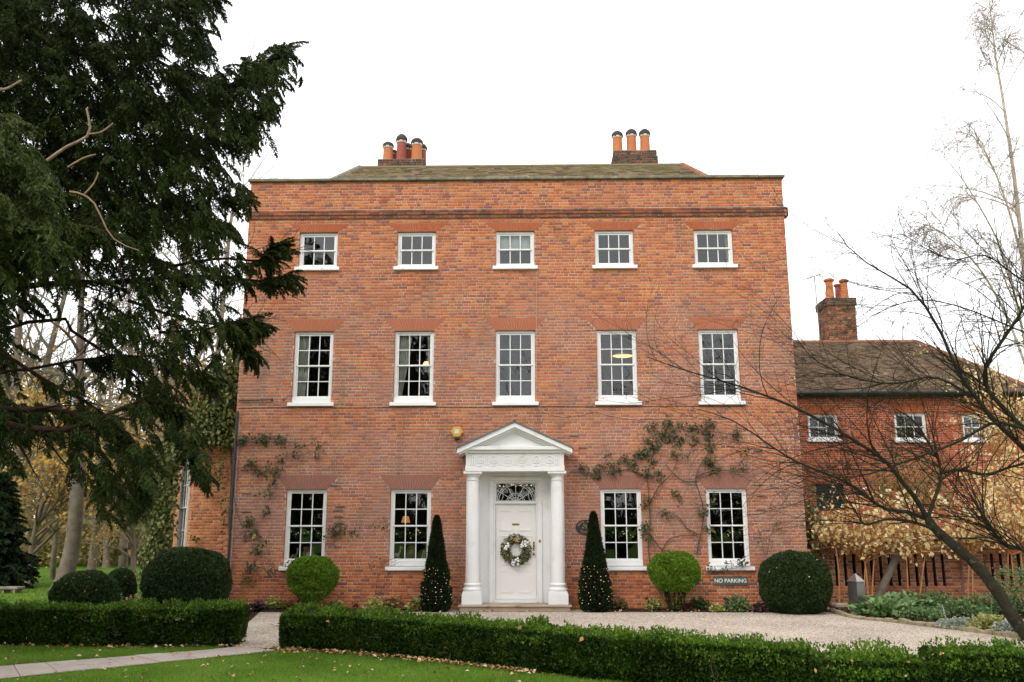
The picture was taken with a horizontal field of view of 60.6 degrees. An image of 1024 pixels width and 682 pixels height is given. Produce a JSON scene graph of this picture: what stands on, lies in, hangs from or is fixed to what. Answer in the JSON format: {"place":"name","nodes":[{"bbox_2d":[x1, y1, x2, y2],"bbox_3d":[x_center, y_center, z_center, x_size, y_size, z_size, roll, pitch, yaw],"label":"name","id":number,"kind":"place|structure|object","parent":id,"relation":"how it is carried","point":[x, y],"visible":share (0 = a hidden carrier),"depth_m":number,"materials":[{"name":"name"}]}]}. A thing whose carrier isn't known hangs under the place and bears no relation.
{"place":"outdoors","nodes":[
{"label":"outdoors","id":0,"kind":"place"},
{"bbox_2d":[47,568,120,607],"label":"clipped dome","id":1,"kind":"structure","parent":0,"point":[95,586],"depth_m":16.92,"materials":[{"name":"green plant"}]},
{"bbox_2d":[0,647,275,678],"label":"path","id":2,"kind":"structure","parent":0,"point":[18,670],"depth_m":11.68,"materials":[{"name":"stone"}]},
{"bbox_2d":[0,555,635,681],"bbox_3d":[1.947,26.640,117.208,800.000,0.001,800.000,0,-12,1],"label":"lawn","id":3,"kind":"structure","parent":0,"point":[43,569],"depth_m":11.44,"materials":[{"name":"green plant"}]},
{"bbox_2d":[0,471,41,589],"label":"conifer","id":4,"kind":"object","parent":3,"relation":"on","point":[15,567],"visible":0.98,"depth_m":26.22,"materials":[{"name":"green plant"}]},
{"bbox_2d":[0,573,141,603],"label":"grass","id":5,"kind":"structure","parent":3,"relation":"on","point":[44,582],"depth_m":24.42,"materials":[{"name":"green plant"}]},
{"bbox_2d":[1,379,157,583],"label":"woodland tree","id":6,"kind":"object","parent":3,"relation":"on","point":[55,468],"visible":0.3,"depth_m":28.33,"materials":[{"name":"yellow plant"}]},
{"bbox_2d":[3,288,163,579],"bbox_3d":[-16.193,3.012,31.375,6.266,10.826,8.158,-6,-13,25],"label":"woodland tree","id":7,"kind":"object","parent":3,"relation":"on","point":[52,575],"visible":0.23,"depth_m":30.68,"materials":[{"name":"brown plant"}]},
{"bbox_2d":[0,280,167,471],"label":"woodland tree","id":8,"kind":"object","parent":3,"relation":"on","point":[20,375],"visible":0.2,"depth_m":40.62,"materials":[{"name":"grey plant"}]},
{"bbox_2d":[1,212,180,590],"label":"woodland tree","id":9,"kind":"object","parent":3,"relation":"on","point":[70,554],"visible":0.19,"depth_m":25.19,"materials":[{"name":"grey plant"}]},
{"bbox_2d":[2,247,184,487],"bbox_3d":[-18.545,0.791,37.538,11.266,17.728,9.317,0,-12,1],"label":"woodland tree","id":10,"kind":"object","parent":3,"relation":"on","point":[48,355],"visible":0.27,"depth_m":35.96,"materials":[{"name":"grey plant"}]},
{"bbox_2d":[13,242,174,568],"bbox_3d":[-16.718,2.060,36.678,8.550,15.046,7.920,-3,-12,15],"label":"woodland tree","id":11,"kind":"object","parent":3,"relation":"on","point":[123,557],"visible":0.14,"depth_m":36.00,"materials":[{"name":"grey plant"}]},
{"bbox_2d":[17,260,177,567],"bbox_3d":[-18.330,3.166,40.704,8.330,14.342,9.533,0,-12,1],"label":"woodland tree","id":12,"kind":"object","parent":3,"relation":"on","point":[106,554],"visible":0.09,"depth_m":39.38,"materials":[{"name":"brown plant"}]},
{"bbox_2d":[37,396,176,573],"bbox_3d":[-13.490,5.169,30.983,6.020,6.405,5.556,6,-13,-25],"label":"woodland tree","id":13,"kind":"object","parent":3,"relation":"on","point":[132,542],"visible":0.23,"depth_m":30.89,"materials":[{"name":"yellow plant"}]},
{"bbox_2d":[18,291,201,569],"bbox_3d":[-15.978,1.955,33.905,7.056,13.910,7.070,0,-12,1],"label":"woodland tree","id":14,"kind":"object","parent":3,"relation":"on","point":[93,553],"visible":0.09,"depth_m":33.69,"materials":[{"name":"grey plant"}]},
{"bbox_2d":[1,341,237,565],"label":"undergrowth","id":15,"kind":"object","parent":3,"relation":"on","point":[46,547],"visible":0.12,"depth_m":41.09,"materials":[{"name":"yellow plant"}]},
{"bbox_2d":[3,262,243,556],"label":"distant woodland","id":16,"kind":"object","parent":3,"relation":"on","point":[203,351],"depth_m":55.57,"materials":[{"name":"plant"}]},
{"bbox_2d":[0,315,241,510],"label":"woodland leaves","id":17,"kind":"object","parent":16,"relation":"attached to","point":[161,434],"visible":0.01,"depth_m":50.29,"materials":[{"name":"plant"}]},
{"bbox_2d":[0,595,252,646],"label":"box hedge","id":18,"kind":"object","parent":3,"relation":"on","point":[135,622],"visible":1,"depth_m":13.35,"materials":[{"name":"green plant"}]},
{"bbox_2d":[84,242,224,547],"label":"woodland tree","id":19,"kind":"object","parent":3,"relation":"on","point":[159,338],"visible":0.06,"depth_m":45.45,"materials":[{"name":"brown plant"}]},
{"bbox_2d":[0,0,319,532],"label":"yew tree","id":20,"kind":"object","parent":3,"relation":"on","point":[64,169],"visible":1,"depth_m":10.11,"materials":[{"name":"green plant"}]},
{"bbox_2d":[107,178,255,510],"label":"woodland tree","id":21,"kind":"object","parent":3,"relation":"on","point":[172,382],"visible":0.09,"depth_m":51.98,"materials":[{"name":"brown plant"}]},
{"bbox_2d":[173,381,235,557],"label":"wall","id":22,"kind":"structure","parent":3,"relation":"on","point":[198,516],"depth_m":21.62,"materials":[{"name":"brick"}]},
{"bbox_2d":[176,460,190,546],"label":"window","id":23,"kind":"structure","parent":22,"relation":"in","point":[184,499],"depth_m":22.93,"materials":[{"name":"white paint"}]},
{"bbox_2d":[133,346,239,580],"bbox_3d":[-8.162,3.132,22.283,3.884,6.148,1.635,-10,-16,40],"label":"ivy","id":24,"kind":"object","parent":22,"relation":"attached to","point":[159,515],"visible":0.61,"depth_m":21.99,"materials":[{"name":"green plant"}]},
{"bbox_2d":[160,100,305,353],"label":"woodland tree","id":25,"kind":"object","parent":3,"relation":"on","point":[227,247],"visible":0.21,"depth_m":48.63,"materials":[{"name":"brown plant"}]},
{"bbox_2d":[249,609,262,620],"bbox_3d":[-7.499,5.569,17.724,5.900,0.001,6.700,0,-12,1],"label":"shrub bed","id":26,"kind":"object","parent":3,"relation":"on","point":[254,614],"depth_m":18.11,"materials":[{"name":"soil"}]},
{"bbox_2d":[108,567,137,599],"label":"clipped dome","id":27,"kind":"structure","parent":26,"relation":"on","point":[125,578],"depth_m":19.89,"materials":[{"name":"green plant"}]},
{"bbox_2d":[139,546,233,604],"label":"clipped dome","id":28,"kind":"structure","parent":26,"relation":"on","point":[186,574],"depth_m":17.82,"materials":[{"name":"green plant"}]},
{"bbox_2d":[250,608,447,611],"bbox_3d":[-3.898,5.847,19.053,5.050,0.001,0.850,0,-12,1],"label":"house bed","id":29,"kind":"object","parent":3,"relation":"on","point":[281,610],"visible":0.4,"depth_m":18.96,"materials":[{"name":"soil"}]},
{"bbox_2d":[265,595,285,608],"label":"bed plant","id":30,"kind":"object","parent":29,"relation":"on","point":[273,604],"visible":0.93,"depth_m":19.39,"materials":[{"name":"green plant"}]},
{"bbox_2d":[285,554,339,607],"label":"ball topiary","id":31,"kind":"object","parent":29,"relation":"on","point":[313,578],"visible":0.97,"depth_m":18.68,"materials":[{"name":"green plant"}]},
{"bbox_2d":[362,596,384,610],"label":"bed plant","id":32,"kind":"object","parent":29,"relation":"on","point":[372,602],"visible":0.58,"depth_m":18.79,"materials":[{"name":"yellow plant"}]},
{"bbox_2d":[381,595,405,609],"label":"bed plant","id":33,"kind":"object","parent":29,"relation":"on","point":[393,601],"visible":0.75,"depth_m":19.07,"materials":[{"name":"brown plant"}]},
{"bbox_2d":[419,514,452,610],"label":"cone topiary","id":34,"kind":"object","parent":29,"relation":"on","point":[436,556],"visible":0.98,"depth_m":18.82,"materials":[{"name":"green plant"}]},
{"bbox_2d":[0,593,752,681],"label":"fallen leaves","id":35,"kind":"object","parent":3,"relation":"on","point":[408,657],"visible":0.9,"depth_m":12.16,"materials":[{"name":"brown plant"}]},
{"bbox_2d":[229,129,806,611],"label":"brick house","id":36,"kind":"structure","parent":3,"relation":"on","point":[405,239],"depth_m":20.60,"materials":[{"name":"red brick"}]},
{"bbox_2d":[227,411,238,561],"bbox_3d":[-6.364,3.767,19.903,0.081,4.350,0.081,0,-12,1],"label":"drainpipe","id":37,"kind":"object","parent":36,"relation":"attached to","point":[232,488],"visible":0.68,"depth_m":19.97,"materials":[{"name":"black metal"}]},
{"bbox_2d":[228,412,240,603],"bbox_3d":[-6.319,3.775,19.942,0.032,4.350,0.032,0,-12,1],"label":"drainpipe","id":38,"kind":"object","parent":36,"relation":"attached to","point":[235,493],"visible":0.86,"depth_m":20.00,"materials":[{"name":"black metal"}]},
{"bbox_2d":[231,432,324,584],"bbox_3d":[-5.377,3.732,19.811,2.158,3.458,0.349,0,-12,1],"label":"climbing rose","id":39,"kind":"object","parent":36,"relation":"attached to","point":[261,439],"visible":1,"depth_m":20.02,"materials":[{"name":"green plant"}]},
{"bbox_2d":[279,489,326,570],"bbox_3d":[-4.679,4.275,19.884,1.074,1.795,0.245,0,-12,1],"label":"window","id":40,"kind":"structure","parent":36,"relation":"in","point":[295,491],"depth_m":19.95,"materials":[{"name":"white paint"}]},
{"bbox_2d":[297,336,310,395],"bbox_3d":[-4.936,0.651,20.815,0.304,1.664,0.105,0,-12,1],"label":"curtain","id":41,"kind":"object","parent":36,"relation":"hanging from","point":[303,359],"visible":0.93,"depth_m":20.84,"materials":[{"name":"white fabric"}]},
{"bbox_2d":[287,332,333,406],"bbox_3d":[-4.683,0.659,20.650,1.074,1.788,0.245,0,-12,1],"label":"window","id":42,"kind":"structure","parent":36,"relation":"in","point":[307,400],"depth_m":20.66,"materials":[{"name":"white paint"}]},
{"bbox_2d":[294,233,339,270],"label":"window","id":43,"kind":"structure","parent":36,"relation":"in","point":[313,267],"depth_m":21.28,"materials":[{"name":"white paint"}]},
{"bbox_2d":[283,517,407,594],"bbox_3d":[-3.698,4.853,19.535,2.811,1.832,0.346,0,-12,1],"label":"climbing rose","id":44,"kind":"object","parent":36,"relation":"attached to","point":[340,525],"visible":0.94,"depth_m":19.71,"materials":[{"name":"green plant"}]},
{"bbox_2d":[398,336,411,395],"bbox_3d":[-2.540,0.639,20.772,0.334,1.665,0.105,0,-12,1],"label":"curtain","id":45,"kind":"object","parent":36,"relation":"hanging from","point":[404,355],"visible":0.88,"depth_m":20.82,"materials":[{"name":"white fabric"}]},
{"bbox_2d":[385,489,430,570],"bbox_3d":[-2.298,4.263,19.841,1.074,1.795,0.245,0,-12,1],"label":"window","id":46,"kind":"structure","parent":36,"relation":"in","point":[404,564],"depth_m":19.86,"materials":[{"name":"white paint"}]},
{"bbox_2d":[389,331,435,405],"bbox_3d":[-2.302,0.647,20.607,1.074,1.788,0.245,0,-12,1],"label":"window","id":47,"kind":"structure","parent":36,"relation":"in","point":[408,400],"depth_m":20.61,"materials":[{"name":"white paint"}]},
{"bbox_2d":[393,232,437,270],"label":"window","id":48,"kind":"structure","parent":36,"relation":"in","point":[400,266],"depth_m":21.23,"materials":[{"name":"white paint"}]},
{"bbox_2d":[264,406,740,407],"bbox_3d":[-0.546,1.530,20.329,11.650,0.026,0.010,0,-12,1],"label":"cable","id":49,"kind":"object","parent":36,"relation":"attached to","point":[476,407],"visible":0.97,"depth_m":20.33,"materials":[{"name":"black metal"}]},
{"bbox_2d":[500,236,529,248],"bbox_3d":[0.079,-2.410,21.381,0.760,0.379,0.024,0,-12,1],"label":"roller blind","id":50,"kind":"object","parent":36,"relation":"attached to","point":[515,242],"visible":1,"depth_m":21.37,"materials":[{"name":"white fabric"}]},
{"bbox_2d":[492,331,538,405],"bbox_3d":[0.079,0.635,20.564,1.074,1.788,0.245,0,-12,1],"label":"window","id":51,"kind":"structure","parent":36,"relation":"in","point":[510,400],"depth_m":20.57,"materials":[{"name":"white paint"}]},
{"bbox_2d":[493,232,537,269],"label":"window","id":52,"kind":"structure","parent":36,"relation":"in","point":[498,266],"depth_m":21.19,"materials":[{"name":"white paint"}]},
{"bbox_2d":[495,504,536,598],"bbox_3d":[0.086,4.726,19.734,0.916,2.080,0.104,0,-12,1],"label":"door","id":53,"kind":"structure","parent":36,"relation":"in","point":[515,582],"depth_m":19.73,"materials":[{"name":"white paint"}]},
{"bbox_2d":[500,533,531,566],"bbox_3d":[0.089,4.688,19.678,0.736,0.743,0.249,0,-12,1],"label":"wreath","id":54,"kind":"object","parent":53,"relation":"attached to","point":[507,550],"visible":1,"depth_m":19.64,"materials":[{"name":"green plant"}]},
{"bbox_2d":[536,271,659,419],"bbox_3d":[2.006,0.066,20.587,2.884,3.578,0.012,0,-12,1],"label":"cable","id":55,"kind":"object","parent":36,"relation":"attached to","point":[536,359],"visible":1,"depth_m":20.51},
{"bbox_2d":[592,231,637,268],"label":"window","id":56,"kind":"structure","parent":36,"relation":"in","point":[630,265],"depth_m":21.15,"materials":[{"name":"white paint"}]},
{"bbox_2d":[595,330,641,404],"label":"window","id":57,"kind":"structure","parent":36,"relation":"in","point":[617,399],"depth_m":20.53,"materials":[{"name":"white paint"}]},
{"bbox_2d":[600,489,646,570],"bbox_3d":[2.464,4.240,19.755,1.074,1.795,0.245,0,-12,1],"label":"window","id":58,"kind":"structure","parent":36,"relation":"in","point":[615,564],"depth_m":19.76,"materials":[{"name":"white paint"}]},
{"bbox_2d":[578,414,753,562],"bbox_3d":[3.465,3.453,19.666,4.006,3.658,0.425,0,-12,1],"label":"climbing rose","id":59,"kind":"object","parent":36,"relation":"attached to","point":[654,448],"visible":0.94,"depth_m":19.90,"materials":[{"name":"green plant"}]},
{"bbox_2d":[692,230,737,268],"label":"window","id":60,"kind":"structure","parent":36,"relation":"in","point":[730,264],"depth_m":21.11,"materials":[{"name":"white paint"}]},
{"bbox_2d":[698,330,745,404],"bbox_3d":[4.841,0.612,20.478,1.074,1.788,0.245,0,-12,1],"label":"window","id":61,"kind":"structure","parent":36,"relation":"in","point":[722,399],"depth_m":20.50,"materials":[{"name":"white paint"}]},
{"bbox_2d":[705,489,754,570],"bbox_3d":[4.845,4.228,19.712,1.074,1.795,0.245,0,-12,1],"label":"window","id":62,"kind":"structure","parent":36,"relation":"in","point":[718,563],"depth_m":19.71,"materials":[{"name":"white paint"}]},
{"bbox_2d":[713,576,747,584],"bbox_3d":[4.840,5.312,19.421,0.743,0.185,0.027,0,-12,1],"label":"no parking sign","id":63,"kind":"object","parent":36,"relation":"attached to","point":[730,580],"visible":1,"depth_m":19.41,"materials":[{"name":"metal"}]},
{"bbox_2d":[704,502,784,573],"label":"climbing rose","id":64,"kind":"object","parent":36,"relation":"attached to","point":[741,562],"visible":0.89,"depth_m":19.38,"materials":[{"name":"green plant"}]},
{"bbox_2d":[26,610,1023,654],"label":"gravel drive","id":65,"kind":"structure","parent":3,"relation":"on","point":[259,624],"depth_m":15.99,"materials":[{"name":"beige gravel"}]},
{"bbox_2d":[242,612,991,653],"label":"loose gravel","id":66,"kind":"structure","parent":65,"relation":"on","point":[810,615],"depth_m":16.16,"materials":[{"name":"beige gravel"}]},
{"bbox_2d":[757,549,833,614],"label":"clipped dome","id":67,"kind":"structure","parent":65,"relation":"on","point":[791,581],"depth_m":18.03,"materials":[{"name":"green plant"}]},
{"bbox_2d":[271,601,837,681],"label":"box hedge","id":68,"kind":"object","parent":3,"relation":"on","point":[542,644],"visible":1,"depth_m":10.80,"materials":[{"name":"green plant"}]},
{"bbox_2d":[583,608,827,611],"bbox_3d":[4.251,5.812,18.931,5.450,0.001,0.800,0,-12,1],"label":"flower bed","id":69,"kind":"object","parent":3,"relation":"on","point":[647,609],"visible":0.4,"depth_m":18.86,"materials":[{"name":"soil"}]},
{"bbox_2d":[577,511,614,610],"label":"cone topiary","id":70,"kind":"object","parent":69,"relation":"on","point":[594,557],"visible":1,"depth_m":18.73,"materials":[{"name":"green plant"}]},
{"bbox_2d":[646,551,701,611],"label":"ball topiary","id":71,"kind":"object","parent":69,"relation":"on","point":[678,572],"visible":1,"depth_m":18.59,"materials":[{"name":"green plant"}]},
{"bbox_2d":[689,596,710,608],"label":"bed plant","id":72,"kind":"object","parent":69,"relation":"on","point":[700,604],"visible":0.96,"depth_m":19.27,"materials":[{"name":"green plant"}]},
{"bbox_2d":[722,592,751,611],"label":"bed plant","id":73,"kind":"object","parent":69,"relation":"on","point":[734,605],"visible":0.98,"depth_m":18.68,"materials":[{"name":"green plant"}]},
{"bbox_2d":[575,262,1023,640],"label":"bare tree","id":74,"kind":"object","parent":3,"relation":"on","point":[1000,596],"visible":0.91,"depth_m":14.36,"materials":[{"name":"brown plant"}]},
{"bbox_2d":[683,156,1023,561],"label":"bare tree","id":75,"kind":"object","parent":3,"relation":"on","point":[959,371],"visible":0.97,"depth_m":14.66,"materials":[{"name":"brown plant"}]},
{"bbox_2d":[807,636,941,681],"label":"box hedge","id":76,"kind":"object","parent":3,"relation":"on","point":[893,663],"visible":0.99,"depth_m":9.10,"materials":[{"name":"green plant"}]},
{"bbox_2d":[793,278,1023,534],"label":"brick wing","id":77,"kind":"structure","parent":3,"relation":"on","point":[863,360],"depth_m":28.65,"materials":[{"name":"brown brick"}]},
{"bbox_2d":[807,415,840,441],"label":"window","id":78,"kind":"structure","parent":77,"relation":"in","point":[814,440],"depth_m":28.59,"materials":[{"name":"white paint"}]},
{"bbox_2d":[894,413,930,442],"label":"window","id":79,"kind":"structure","parent":77,"relation":"in","point":[922,415],"depth_m":28.59,"materials":[{"name":"white paint"}]},
{"bbox_2d":[828,604,1023,629],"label":"border bed","id":80,"kind":"object","parent":3,"relation":"on","point":[848,610],"visible":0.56,"depth_m":17.52,"materials":[{"name":"soil"}]},
{"bbox_2d":[804,486,863,602],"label":"golden shrub","id":81,"kind":"object","parent":80,"relation":"on","point":[824,538],"visible":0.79,"depth_m":19.98,"materials":[{"name":"gold plant"}]},
{"bbox_2d":[847,573,866,614],"bbox_3d":[7.074,5.198,17.995,0.248,0.830,0.248,7,-14,-30],"label":"bollard light","id":82,"kind":"object","parent":80,"relation":"on","point":[856,587],"visible":0.81,"depth_m":17.93,"materials":[{"name":"metal"}]},
{"bbox_2d":[805,486,911,600],"bbox_3d":[7.770,4.600,19.892,2.580,2.794,1.705,0,-12,1],"label":"golden shrub","id":83,"kind":"object","parent":80,"relation":"on","point":[862,547],"visible":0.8,"depth_m":19.80,"materials":[{"name":"gold plant"}]},
{"bbox_2d":[847,592,915,617],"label":"broad leaved plant","id":84,"kind":"object","parent":80,"relation":"on","point":[875,605],"visible":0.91,"depth_m":17.54,"materials":[{"name":"green plant"}]},
{"bbox_2d":[875,542,902,595],"bbox_3d":[8.622,5.237,19.970,1.065,1.653,0.176,0,-12,-2],"label":"leaning trunk","id":85,"kind":"object","parent":80,"relation":"on","point":[888,573],"visible":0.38,"depth_m":19.91,"materials":[{"name":"grey plant"}]},
{"bbox_2d":[883,590,940,608],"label":"broad leaved plant","id":86,"kind":"object","parent":80,"relation":"on","point":[914,598],"visible":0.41,"depth_m":19.02,"materials":[{"name":"green plant"}]},
{"bbox_2d":[848,441,977,522],"bbox_3d":[10.123,4.470,22.073,2.706,3.944,2.182,5,-13,-21],"label":"olive shrub","id":87,"kind":"object","parent":80,"relation":"on","point":[894,490],"visible":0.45,"depth_m":22.07,"materials":[{"name":"yellow plant"}]},
{"bbox_2d":[862,489,965,599],"bbox_3d":[9.180,4.664,19.796,2.565,2.626,1.400,0,-12,1],"label":"golden shrub","id":88,"kind":"object","parent":80,"relation":"on","point":[922,551],"visible":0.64,"depth_m":19.75,"materials":[{"name":"gold plant"}]},
{"bbox_2d":[806,535,1023,603],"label":"garden wall","id":89,"kind":"structure","parent":80,"relation":"on","point":[955,581],"depth_m":20.36,"materials":[{"name":"brick"}]},
{"bbox_2d":[896,605,945,620],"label":"border plant","id":90,"kind":"object","parent":80,"relation":"on","point":[914,613],"visible":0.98,"depth_m":16.92,"materials":[{"name":"green plant"}]},
{"bbox_2d":[825,607,1019,638],"bbox_3d":[7.326,5.226,16.288,0.639,0.130,5.804,3,-12,-16],"label":"border edging","id":91,"kind":"object","parent":80,"relation":"on","point":[1009,634],"visible":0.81,"depth_m":15.86,"materials":[{"name":"stone"}]},
{"bbox_2d":[834,554,1020,586],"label":"evergreen hedge","id":92,"kind":"object","parent":80,"relation":"on","point":[897,569],"visible":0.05,"depth_m":20.82,"materials":[{"name":"green plant"}]},
{"bbox_2d":[899,589,961,607],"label":"border plant","id":93,"kind":"object","parent":80,"relation":"on","point":[936,598],"visible":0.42,"depth_m":19.27,"materials":[{"name":"green plant"}]},
{"bbox_2d":[932,616,981,628],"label":"border plant","id":94,"kind":"object","parent":80,"relation":"on","point":[954,620],"visible":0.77,"depth_m":15.52,"materials":[{"name":"plant"}]},
{"bbox_2d":[931,600,992,616],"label":"border plant","id":95,"kind":"object","parent":80,"relation":"on","point":[958,609],"visible":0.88,"depth_m":17.60,"materials":[{"name":"green plant"}]},
{"bbox_2d":[922,484,1013,602],"bbox_3d":[10.450,4.445,19.707,2.344,3.012,1.931,4,-13,-18],"label":"golden shrub","id":96,"kind":"object","parent":80,"relation":"on","point":[973,548],"visible":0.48,"depth_m":19.82,"materials":[{"name":"gold plant"}]},
{"bbox_2d":[964,611,1005,629],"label":"border plant","id":97,"kind":"object","parent":80,"relation":"on","point":[986,621],"visible":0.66,"depth_m":15.19,"materials":[{"name":"yellow plant"}]},
{"bbox_2d":[955,592,1017,610],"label":"border plant","id":98,"kind":"object","parent":80,"relation":"on","point":[975,595],"visible":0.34,"depth_m":18.62,"materials":[{"name":"green plant"}]},
{"bbox_2d":[959,457,1023,606],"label":"golden shrub","id":99,"kind":"object","parent":80,"relation":"on","point":[1019,530],"visible":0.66,"depth_m":19.78,"materials":[{"name":"gold plant"}]},
{"bbox_2d":[984,556,1023,614],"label":"border plant","id":100,"kind":"object","parent":80,"relation":"on","point":[1014,599],"visible":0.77,"depth_m":18.07,"materials":[{"name":"green plant"}]},
{"bbox_2d":[991,618,1023,633],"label":"border plant","id":101,"kind":"object","parent":80,"relation":"on","point":[1006,626],"visible":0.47,"depth_m":14.65,"materials":[{"name":"plant"}]},
{"bbox_2d":[885,0,1023,364],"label":"birch tree","id":102,"kind":"object","parent":3,"relation":"on","point":[1016,190],"visible":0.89,"depth_m":46.00,"materials":[{"name":"brown plant"}]},
{"bbox_2d":[913,315,1023,520],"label":"beech tree","id":103,"kind":"object","parent":3,"relation":"on","point":[997,437],"visible":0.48,"depth_m":25.10,"materials":[{"name":"brown plant"}]},
{"bbox_2d":[917,635,1023,681],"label":"box hedge","id":104,"kind":"object","parent":3,"relation":"on","point":[997,661],"visible":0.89,"depth_m":8.91,"materials":[{"name":"green plant"}]},
{"bbox_2d":[946,415,1023,519],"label":"golden shrub","id":105,"kind":"object","parent":3,"relation":"on","point":[1004,480],"visible":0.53,"depth_m":22.44,"materials":[{"name":"yellow plant"}]},
{"bbox_2d":[1,0,1023,524],"label":"sky","id":106,"kind":"structure","parent":0,"point":[808,90],"materials":[{"name":"white"}]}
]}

